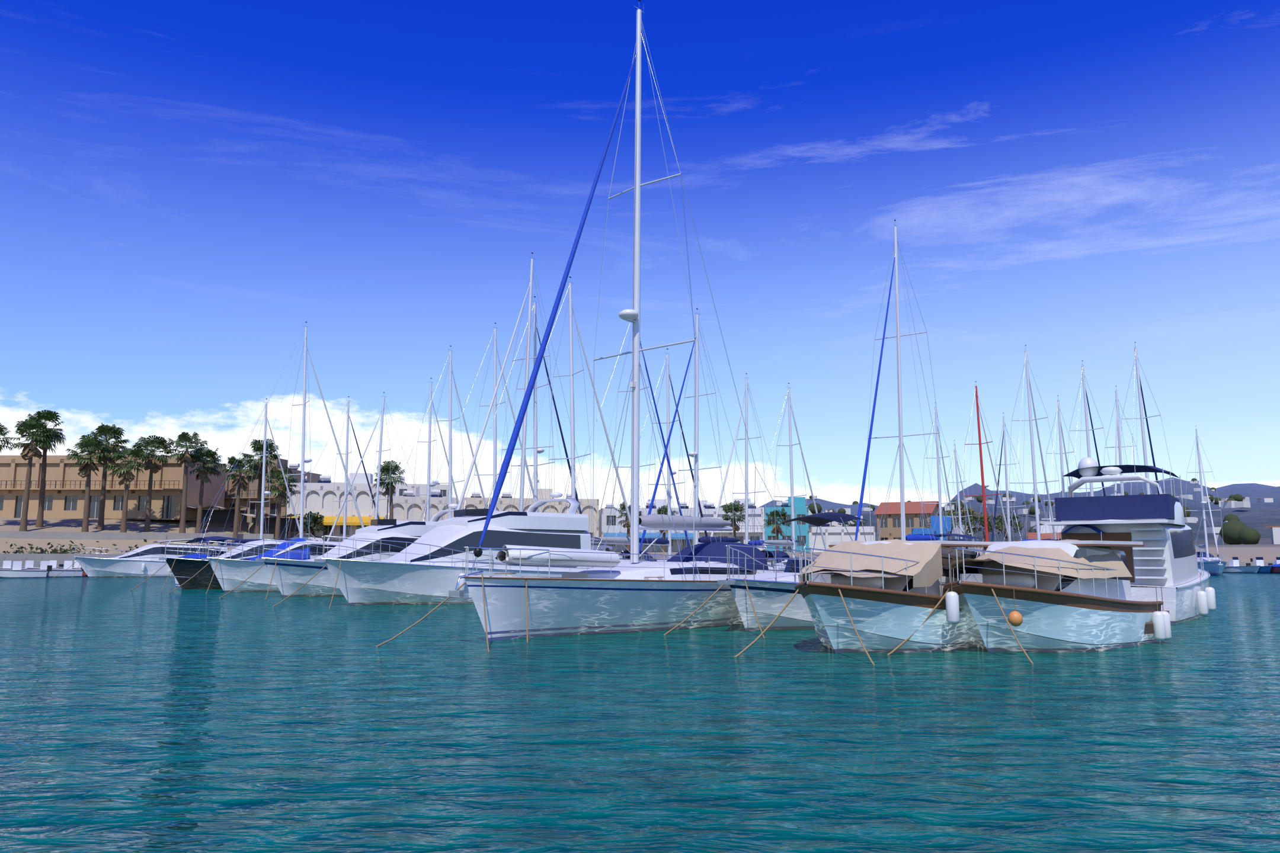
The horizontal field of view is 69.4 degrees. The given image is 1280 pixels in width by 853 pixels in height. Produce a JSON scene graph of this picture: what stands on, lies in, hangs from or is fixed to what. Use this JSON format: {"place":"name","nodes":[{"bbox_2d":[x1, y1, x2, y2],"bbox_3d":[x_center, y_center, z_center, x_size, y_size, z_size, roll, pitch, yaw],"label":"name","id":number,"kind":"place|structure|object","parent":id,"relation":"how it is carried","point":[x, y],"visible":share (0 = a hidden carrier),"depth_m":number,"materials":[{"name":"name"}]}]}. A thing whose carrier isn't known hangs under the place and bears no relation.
{"place":"outdoors","nodes":[
{"label":"outdoors","id":0,"kind":"place"},
{"bbox_2d":[224,458,321,522],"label":"brown building","id":1,"kind":"structure","parent":0,"point":[229,503],"depth_m":129.86,"materials":[{"name":"brown paint"}]},
{"bbox_2d":[0,573,1279,852],"bbox_3d":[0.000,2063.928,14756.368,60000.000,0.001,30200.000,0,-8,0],"label":"water","id":2,"kind":"structure","parent":0,"point":[149,715],"depth_m":9.34,"materials":[{"name":"teal liquid"}]},
{"bbox_2d":[2,557,40,568],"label":"small boat","id":3,"kind":"object","parent":2,"relation":"on","point":[7,564],"visible":0.04,"depth_m":82.44,"materials":[{"name":"white plastic"}]},
{"bbox_2d":[0,558,52,578],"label":"small boat","id":4,"kind":"object","parent":2,"relation":"on","point":[16,572],"visible":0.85,"depth_m":75.35,"materials":[{"name":"white plastic"}]},
{"bbox_2d":[0,557,63,568],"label":"small boat","id":5,"kind":"object","parent":2,"relation":"on","point":[29,563],"visible":0.06,"depth_m":85.23,"materials":[{"name":"white plastic"}]},
{"bbox_2d":[21,557,58,568],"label":"small boat","id":6,"kind":"object","parent":2,"relation":"on","point":[53,563],"visible":0.1,"depth_m":87.99,"materials":[{"name":"white plastic"}]},
{"bbox_2d":[0,557,84,577],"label":"small boat","id":7,"kind":"object","parent":2,"relation":"on","point":[43,566],"visible":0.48,"depth_m":78.25,"materials":[{"name":"white plastic"}]},
{"bbox_2d":[27,558,98,576],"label":"small boat","id":8,"kind":"object","parent":2,"relation":"on","point":[67,565],"visible":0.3,"depth_m":80.67,"materials":[{"name":"white plastic"}]},
{"bbox_2d":[54,559,81,568],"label":"small boat","id":9,"kind":"object","parent":2,"relation":"on","point":[76,564],"visible":0.04,"depth_m":90.83,"materials":[{"name":"white plastic"}]},
{"bbox_2d":[58,567,103,571],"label":"small boat","id":10,"kind":"object","parent":2,"relation":"on","point":[62,568],"visible":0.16,"depth_m":82.51,"materials":[{"name":"black"}]},
{"bbox_2d":[53,538,227,578],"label":"motor yacht","id":11,"kind":"object","parent":2,"relation":"on","point":[144,562],"visible":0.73,"depth_m":77.72,"materials":[{"name":"white plastic"}]},
{"bbox_2d":[130,540,286,590],"bbox_3d":[-22.085,8.014,51.889,12.290,3.288,3.946,7,-10,-40],"label":"motorboat","id":12,"kind":"object","parent":2,"relation":"on","point":[183,568],"visible":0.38,"depth_m":49.92,"materials":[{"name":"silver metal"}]},
{"bbox_2d":[178,398,299,559],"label":"sailboat","id":13,"kind":"object","parent":2,"relation":"on","point":[262,502],"visible":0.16,"depth_m":67.79,"materials":[{"name":"white"}]},
{"bbox_2d":[168,538,341,594],"bbox_3d":[-18.367,7.421,47.768,11.530,3.325,3.666,7,-11,-43],"label":"cruiser","id":14,"kind":"object","parent":2,"relation":"on","point":[236,572],"visible":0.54,"depth_m":46.08,"materials":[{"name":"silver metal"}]},
{"bbox_2d":[174,321,364,587],"bbox_3d":[-21.885,1.689,58.505,12.484,17.550,3.784,8,-12,-44],"label":"sailboat","id":15,"kind":"object","parent":2,"relation":"on","point":[224,539],"visible":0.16,"depth_m":58.84,"materials":[{"name":"white"}]},
{"bbox_2d":[279,394,379,542],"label":"sailboat","id":16,"kind":"object","parent":2,"relation":"on","point":[345,513],"visible":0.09,"depth_m":70.07,"materials":[{"name":"white"}]},
{"bbox_2d":[219,487,458,599],"bbox_3d":[-12.988,5.456,43.139,12.860,5.938,4.156,8,-10,-43],"label":"flybridge yacht","id":17,"kind":"object","parent":2,"relation":"on","point":[298,573],"visible":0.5,"depth_m":41.78,"materials":[{"name":"white plastic"}]},
{"bbox_2d":[326,392,426,541],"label":"sailboat","id":18,"kind":"object","parent":2,"relation":"on","point":[380,451],"visible":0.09,"depth_m":67.81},
{"bbox_2d":[366,377,461,526],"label":"sailboat","id":19,"kind":"object","parent":2,"relation":"on","point":[428,494],"visible":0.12,"depth_m":65.32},
{"bbox_2d":[272,472,591,609],"bbox_3d":[-7.566,4.468,36.596,13.810,6.082,4.506,7,-10,-41],"label":"flybridge yacht","id":20,"kind":"object","parent":2,"relation":"on","point":[428,568],"visible":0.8,"depth_m":35.36,"materials":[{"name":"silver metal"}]},
{"bbox_2d":[384,343,487,521],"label":"sailboat","id":21,"kind":"object","parent":2,"relation":"on","point":[450,490],"visible":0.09,"depth_m":59.52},
{"bbox_2d":[418,322,539,521],"bbox_3d":[-9.345,1.710,56.858,3.670,17.050,12.114,-7,-10,39],"label":"sailboat","id":22,"kind":"object","parent":2,"relation":"on","point":[495,447],"visible":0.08,"depth_m":57.61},
{"bbox_2d":[460,293,581,514],"bbox_3d":[-5.919,0.883,49.125,3.555,16.550,11.744,-6,-10,35],"label":"sailboat","id":23,"kind":"object","parent":2,"relation":"on","point":[536,451],"visible":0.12,"depth_m":49.76,"materials":[{"name":"white"}]},
{"bbox_2d":[456,250,621,559],"bbox_3d":[-5.633,-0.198,48.611,4.014,18.550,13.224,-4,-9,34],"label":"sailboat","id":24,"kind":"object","parent":2,"relation":"on","point":[523,458],"visible":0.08,"depth_m":47.88,"materials":[{"name":"white"}]},
{"bbox_2d":[484,276,644,568],"bbox_3d":[-3.866,0.359,47.185,3.670,17.050,12.114,-9,-12,44],"label":"sailboat","id":25,"kind":"object","parent":2,"relation":"on","point":[573,471],"visible":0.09,"depth_m":48.04,"materials":[{"name":"white"}]},
{"bbox_2d":[376,0,817,651],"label":"sailboat","id":26,"kind":"object","parent":2,"relation":"on","point":[608,592],"visible":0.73,"depth_m":22.14,"materials":[{"name":"white plastic"}]},
{"bbox_2d":[562,322,689,562],"bbox_3d":[-0.575,1.008,51.824,3.670,17.050,12.114,-6,-10,42],"label":"sailboat","id":27,"kind":"object","parent":2,"relation":"on","point":[615,540],"visible":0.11,"depth_m":51.50,"materials":[{"name":"white"}]},
{"bbox_2d":[599,346,708,561],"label":"sailboat","id":28,"kind":"object","parent":2,"relation":"on","point":[659,542],"visible":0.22,"depth_m":55.55,"materials":[{"name":"white"}]},
{"bbox_2d":[638,305,784,570],"bbox_3d":[3.424,1.301,50.312,3.440,16.050,11.374,-8,-11,43],"label":"sailboat","id":29,"kind":"object","parent":2,"relation":"on","point":[703,540],"visible":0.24,"depth_m":49.82,"materials":[{"name":"white"}]},
{"bbox_2d":[710,371,810,559],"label":"sailboat","id":30,"kind":"object","parent":2,"relation":"on","point":[783,554],"visible":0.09,"depth_m":60.60,"materials":[{"name":"white"}]},
{"bbox_2d":[664,512,881,638],"bbox_3d":[4.042,3.904,23.565,3.163,3.590,9.438,-7,-11,42],"label":"speedboat","id":31,"kind":"object","parent":2,"relation":"on","point":[762,600],"visible":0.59,"depth_m":22.35,"materials":[{"name":"white plastic"}]},
{"bbox_2d":[741,382,826,570],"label":"sailboat","id":32,"kind":"object","parent":2,"relation":"on","point":[776,543],"visible":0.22,"depth_m":61.42,"materials":[{"name":"white"}]},
{"bbox_2d":[734,539,1008,664],"bbox_3d":[4.760,3.526,18.104,3.277,2.627,7.300,-8,-11,43],"label":"cabin boat","id":33,"kind":"object","parent":2,"relation":"on","point":[861,596],"visible":0.77,"depth_m":17.32,"materials":[{"name":"white plastic"}]},
{"bbox_2d":[854,218,983,555],"bbox_3d":[12.938,-0.945,45.084,4.129,19.050,13.594,-6,-10,38],"label":"sailboat","id":34,"kind":"object","parent":2,"relation":"on","point":[916,537],"visible":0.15,"depth_m":44.42,"materials":[{"name":"white"}]},
{"bbox_2d":[915,401,958,548],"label":"sailboat","id":35,"kind":"object","parent":2,"relation":"on","point":[938,480],"visible":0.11,"depth_m":69.79,"materials":[{"name":"white"}]},
{"bbox_2d":[939,439,975,552],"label":"sailboat","id":36,"kind":"object","parent":2,"relation":"on","point":[959,517],"visible":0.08,"depth_m":84.79,"materials":[{"name":"white"}]},
{"bbox_2d":[945,379,1010,557],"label":"sailboat","id":37,"kind":"object","parent":2,"relation":"on","point":[984,486],"visible":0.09,"depth_m":66.38,"materials":[{"name":"white"}]},
{"bbox_2d":[990,413,1035,542],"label":"sailboat","id":38,"kind":"object","parent":2,"relation":"on","point":[1008,514],"visible":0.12,"depth_m":71.17,"materials":[{"name":"white"}]},
{"bbox_2d":[887,539,1171,663],"bbox_3d":[7.711,3.523,18.148,7.207,2.645,3.277,7,-10,-40],"label":"cabin boat","id":39,"kind":"object","parent":2,"relation":"on","point":[1076,591],"visible":0.92,"depth_m":17.56,"materials":[{"name":"white plastic"}]},
{"bbox_2d":[1003,343,1061,541],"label":"sailboat","id":40,"kind":"object","parent":2,"relation":"on","point":[1030,420],"visible":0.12,"depth_m":59.31,"materials":[{"name":"white"}]},
{"bbox_2d":[1032,508,1063,533],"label":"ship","id":41,"kind":"object","parent":2,"relation":"on","point":[1046,529],"visible":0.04,"depth_m":129.56,"materials":[{"name":"white"}]},
{"bbox_2d":[1040,394,1082,540],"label":"sailboat","id":42,"kind":"object","parent":2,"relation":"on","point":[1065,492],"visible":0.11,"depth_m":66.80,"materials":[{"name":"white"}]},
{"bbox_2d":[1054,358,1114,541],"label":"sailboat","id":43,"kind":"object","parent":2,"relation":"on","point":[1087,430],"visible":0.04,"depth_m":61.92,"materials":[{"name":"white"}]},
{"bbox_2d":[1026,621,1153,644],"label":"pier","id":44,"kind":"structure","parent":2,"relation":"in","point":[1148,629],"depth_m":18.99,"materials":[{"name":"wood"}]},
{"bbox_2d":[1102,385,1144,495],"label":"sailboat","id":45,"kind":"object","parent":2,"relation":"on","point":[1117,427],"visible":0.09,"depth_m":65.58,"materials":[{"name":"white"}]},
{"bbox_2d":[1044,433,1216,624],"bbox_3d":[15.937,3.537,29.273,3.802,5.896,11.300,-6,-10,38],"label":"flybridge yacht","id":46,"kind":"object","parent":2,"relation":"on","point":[1165,558],"visible":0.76,"depth_m":26.16,"materials":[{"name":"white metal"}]},
{"bbox_2d":[1120,340,1175,497],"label":"sailboat","id":47,"kind":"object","parent":2,"relation":"on","point":[1141,418],"visible":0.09,"depth_m":58.67,"materials":[{"name":"white"}]},
{"bbox_2d":[1185,425,1226,575],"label":"sailboat","id":48,"kind":"object","parent":2,"relation":"on","point":[1213,566],"visible":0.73,"depth_m":88.23,"materials":[{"name":"blue"}]},
{"bbox_2d":[1222,557,1261,573],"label":"small boat","id":49,"kind":"object","parent":2,"relation":"on","point":[1234,567],"visible":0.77,"depth_m":97.31,"materials":[{"name":"blue plastic"}]},
{"bbox_2d":[1242,557,1272,573],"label":"small boat","id":50,"kind":"object","parent":2,"relation":"on","point":[1258,561],"visible":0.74,"depth_m":96.67,"materials":[{"name":"blue plastic"}]},
{"bbox_2d":[1261,557,1279,573],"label":"small boat","id":51,"kind":"object","parent":2,"relation":"on","point":[1275,568],"visible":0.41,"depth_m":94.74,"materials":[{"name":"plastic"}]},
{"bbox_2d":[0,477,1279,561],"bbox_3d":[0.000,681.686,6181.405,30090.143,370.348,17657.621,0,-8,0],"label":"terrain","id":52,"kind":"structure","parent":0,"point":[1260,517],"depth_m":670.17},
{"bbox_2d":[0,423,15,452],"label":"palm","id":53,"kind":"object","parent":52,"relation":"on","point":[4,434],"visible":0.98,"depth_m":102.80,"materials":[{"name":"green plant"}]},
{"bbox_2d":[8,417,58,531],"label":"palm","id":54,"kind":"object","parent":52,"relation":"on","point":[30,450],"visible":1,"depth_m":102.72,"materials":[{"name":"green plant"}]},
{"bbox_2d":[24,410,67,527],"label":"palm","id":55,"kind":"object","parent":52,"relation":"on","point":[45,415],"visible":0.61,"depth_m":105.73,"materials":[{"name":"green plant"}]},
{"bbox_2d":[65,434,111,532],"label":"palm","id":56,"kind":"object","parent":52,"relation":"on","point":[86,467],"visible":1,"depth_m":104.69,"materials":[{"name":"green plant"}]},
{"bbox_2d":[85,423,130,529],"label":"palm","id":57,"kind":"object","parent":52,"relation":"on","point":[103,430],"visible":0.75,"depth_m":108.33,"materials":[{"name":"green plant"}]},
{"bbox_2d":[0,445,226,521],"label":"beige building","id":58,"kind":"structure","parent":52,"relation":"on","point":[65,492],"depth_m":115.69,"materials":[{"name":"beige paint"}]},
{"bbox_2d":[2,539,229,554],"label":"bank bushes","id":59,"kind":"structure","parent":52,"relation":"on","point":[55,550],"depth_m":97.12,"materials":[{"name":"green plant"}]},
{"bbox_2d":[104,446,151,532],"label":"palm","id":60,"kind":"object","parent":52,"relation":"on","point":[127,475],"visible":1,"depth_m":105.61,"materials":[{"name":"green plant"}]},
{"bbox_2d":[129,434,174,532],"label":"palm","id":61,"kind":"object","parent":52,"relation":"on","point":[152,464],"visible":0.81,"depth_m":109.65,"materials":[{"name":"green plant"}]},
{"bbox_2d":[166,432,209,533],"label":"palm","id":62,"kind":"object","parent":52,"relation":"on","point":[185,458],"visible":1,"depth_m":108.61,"materials":[{"name":"green plant"}]},
{"bbox_2d":[187,446,227,533],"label":"palm","id":63,"kind":"object","parent":52,"relation":"on","point":[204,472],"visible":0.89,"depth_m":110.83,"materials":[{"name":"green plant"}]},
{"bbox_2d":[178,504,247,531],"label":"building","id":64,"kind":"structure","parent":52,"relation":"on","point":[219,515],"depth_m":120.66,"materials":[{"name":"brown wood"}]},
{"bbox_2d":[217,455,262,541],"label":"palm","id":65,"kind":"object","parent":52,"relation":"on","point":[243,484],"visible":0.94,"depth_m":109.81,"materials":[{"name":"green plant"}]},
{"bbox_2d":[237,439,281,533],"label":"palm","id":66,"kind":"object","parent":52,"relation":"on","point":[260,447],"visible":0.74,"depth_m":112.72,"materials":[{"name":"green plant"}]},
{"bbox_2d":[239,513,299,537],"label":"building","id":67,"kind":"structure","parent":52,"relation":"on","point":[271,523],"depth_m":122.31,"materials":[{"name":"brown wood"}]},
{"bbox_2d":[261,465,299,539],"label":"palm","id":68,"kind":"object","parent":52,"relation":"on","point":[280,498],"visible":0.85,"depth_m":112.31,"materials":[{"name":"green plant"}]},
{"bbox_2d":[288,533,322,541],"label":"car","id":69,"kind":"object","parent":52,"relation":"on","point":[312,537],"visible":0.32,"depth_m":118.92,"materials":[{"name":"white metal"}]},
{"bbox_2d":[292,510,326,533],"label":"tree","id":70,"kind":"object","parent":52,"relation":"on","point":[315,521],"visible":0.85,"depth_m":119.82,"materials":[{"name":"green plant"}]},
{"bbox_2d":[315,536,340,542],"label":"car","id":71,"kind":"object","parent":52,"relation":"on","point":[330,540],"visible":0.15,"depth_m":121.45,"materials":[{"name":"grey"}]},
{"bbox_2d":[286,472,395,542],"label":"white building arches","id":72,"kind":"structure","parent":52,"relation":"on","point":[325,499],"depth_m":129.88,"materials":[{"name":"white paint"}]},
{"bbox_2d":[323,476,448,497],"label":"building","id":73,"kind":"structure","parent":52,"relation":"on","point":[410,487],"depth_m":193.97,"materials":[{"name":"white concrete"}]},
{"bbox_2d":[371,460,407,519],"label":"palm","id":74,"kind":"object","parent":52,"relation":"on","point":[390,488],"visible":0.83,"depth_m":123.30,"materials":[{"name":"green plant"}]},
{"bbox_2d":[386,485,457,521],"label":"white building","id":75,"kind":"structure","parent":52,"relation":"on","point":[400,512],"depth_m":133.00,"materials":[{"name":"white paint"}]},
{"bbox_2d":[460,488,599,536],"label":"cream building","id":76,"kind":"structure","parent":52,"relation":"on","point":[473,501],"depth_m":150.15,"materials":[{"name":"white paint"}]},
{"bbox_2d":[590,544,612,551],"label":"car","id":77,"kind":"object","parent":52,"relation":"on","point":[596,546],"visible":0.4,"depth_m":137.82,"materials":[{"name":"white metal"}]},
{"bbox_2d":[613,501,642,550],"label":"palm","id":78,"kind":"object","parent":52,"relation":"on","point":[627,525],"visible":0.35,"depth_m":148.98,"materials":[{"name":"green plant"}]},
{"bbox_2d":[0,530,1274,567],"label":"quay wall","id":79,"kind":"structure","parent":52,"relation":"on","point":[60,559],"depth_m":101.73,"materials":[{"name":"beige concrete"}]},
{"bbox_2d":[653,505,676,552],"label":"palm","id":80,"kind":"object","parent":52,"relation":"on","point":[659,511],"visible":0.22,"depth_m":150.68,"materials":[{"name":"green plant"}]},
{"bbox_2d":[721,500,744,538],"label":"palm","id":81,"kind":"object","parent":52,"relation":"on","point":[736,509],"visible":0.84,"depth_m":147.95,"materials":[{"name":"green plant"}]},
{"bbox_2d":[762,507,791,551],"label":"palm","id":82,"kind":"object","parent":52,"relation":"on","point":[777,529],"visible":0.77,"depth_m":147.21,"materials":[{"name":"green plant"}]},
{"bbox_2d":[763,497,809,552],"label":"turquoise building","id":83,"kind":"structure","parent":52,"relation":"on","point":[802,509],"depth_m":157.17,"materials":[{"name":"teal paint"}]},
{"bbox_2d":[810,516,875,552],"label":"white building","id":84,"kind":"structure","parent":52,"relation":"on","point":[835,534],"depth_m":160.50,"materials":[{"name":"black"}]},
{"bbox_2d":[837,519,866,526],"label":"bush","id":85,"kind":"object","parent":52,"relation":"on","point":[852,525],"visible":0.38,"depth_m":162.48,"materials":[{"name":"green plant"}]},
{"bbox_2d":[873,501,942,541],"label":"house","id":86,"kind":"structure","parent":52,"relation":"on","point":[891,530],"depth_m":164.68,"materials":[{"name":"beige paint"}]},
{"bbox_2d":[924,509,969,539],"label":"tree","id":87,"kind":"object","parent":52,"relation":"on","point":[948,514],"visible":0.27,"depth_m":150.35,"materials":[{"name":"green plant"}]},
{"bbox_2d":[948,504,988,548],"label":"tree","id":88,"kind":"object","parent":52,"relation":"on","point":[969,511],"visible":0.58,"depth_m":151.97,"materials":[{"name":"green plant"}]},
{"bbox_2d":[964,513,1002,550],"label":"tree","id":89,"kind":"object","parent":52,"relation":"on","point":[989,526],"visible":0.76,"depth_m":149.13,"materials":[{"name":"green plant"}]},
{"bbox_2d":[720,478,1279,548],"bbox_3d":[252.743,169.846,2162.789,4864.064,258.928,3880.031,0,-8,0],"label":"buildings","id":90,"kind":"structure","parent":52,"relation":"on","point":[1235,531],"depth_m":954.58,"materials":[{"name":"white"}]},
{"bbox_2d":[990,511,1024,541],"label":"tree","id":91,"kind":"object","parent":52,"relation":"on","point":[1000,517],"visible":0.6,"depth_m":152.42,"materials":[{"name":"green plant"}]},
{"bbox_2d":[1027,532,1061,539],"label":"building","id":92,"kind":"structure","parent":52,"relation":"on","point":[1030,536],"depth_m":128.55,"materials":[{"name":"paint"}]},
{"bbox_2d":[0,0,1279,510],"label":"sky","id":93,"kind":"structure","parent":0,"point":[186,186],"materials":[{"name":"blue"}]},
{"bbox_2d":[598,499,694,552],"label":"white building","id":94,"kind":"structure","parent":0,"point":[604,520],"depth_m":157.60,"materials":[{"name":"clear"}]},
{"bbox_2d":[604,500,765,549],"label":"building","id":95,"kind":"structure","parent":0,"point":[701,503],"depth_m":208.20,"materials":[{"name":"white"}]},
{"bbox_2d":[698,498,763,550],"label":"white building","id":96,"kind":"structure","parent":0,"point":[713,510],"depth_m":158.38,"materials":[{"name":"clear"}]},
{"bbox_2d":[911,515,951,541],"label":"blue building","id":97,"kind":"structure","parent":0,"point":[919,531],"depth_m":142.83,"materials":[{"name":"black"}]}
]}

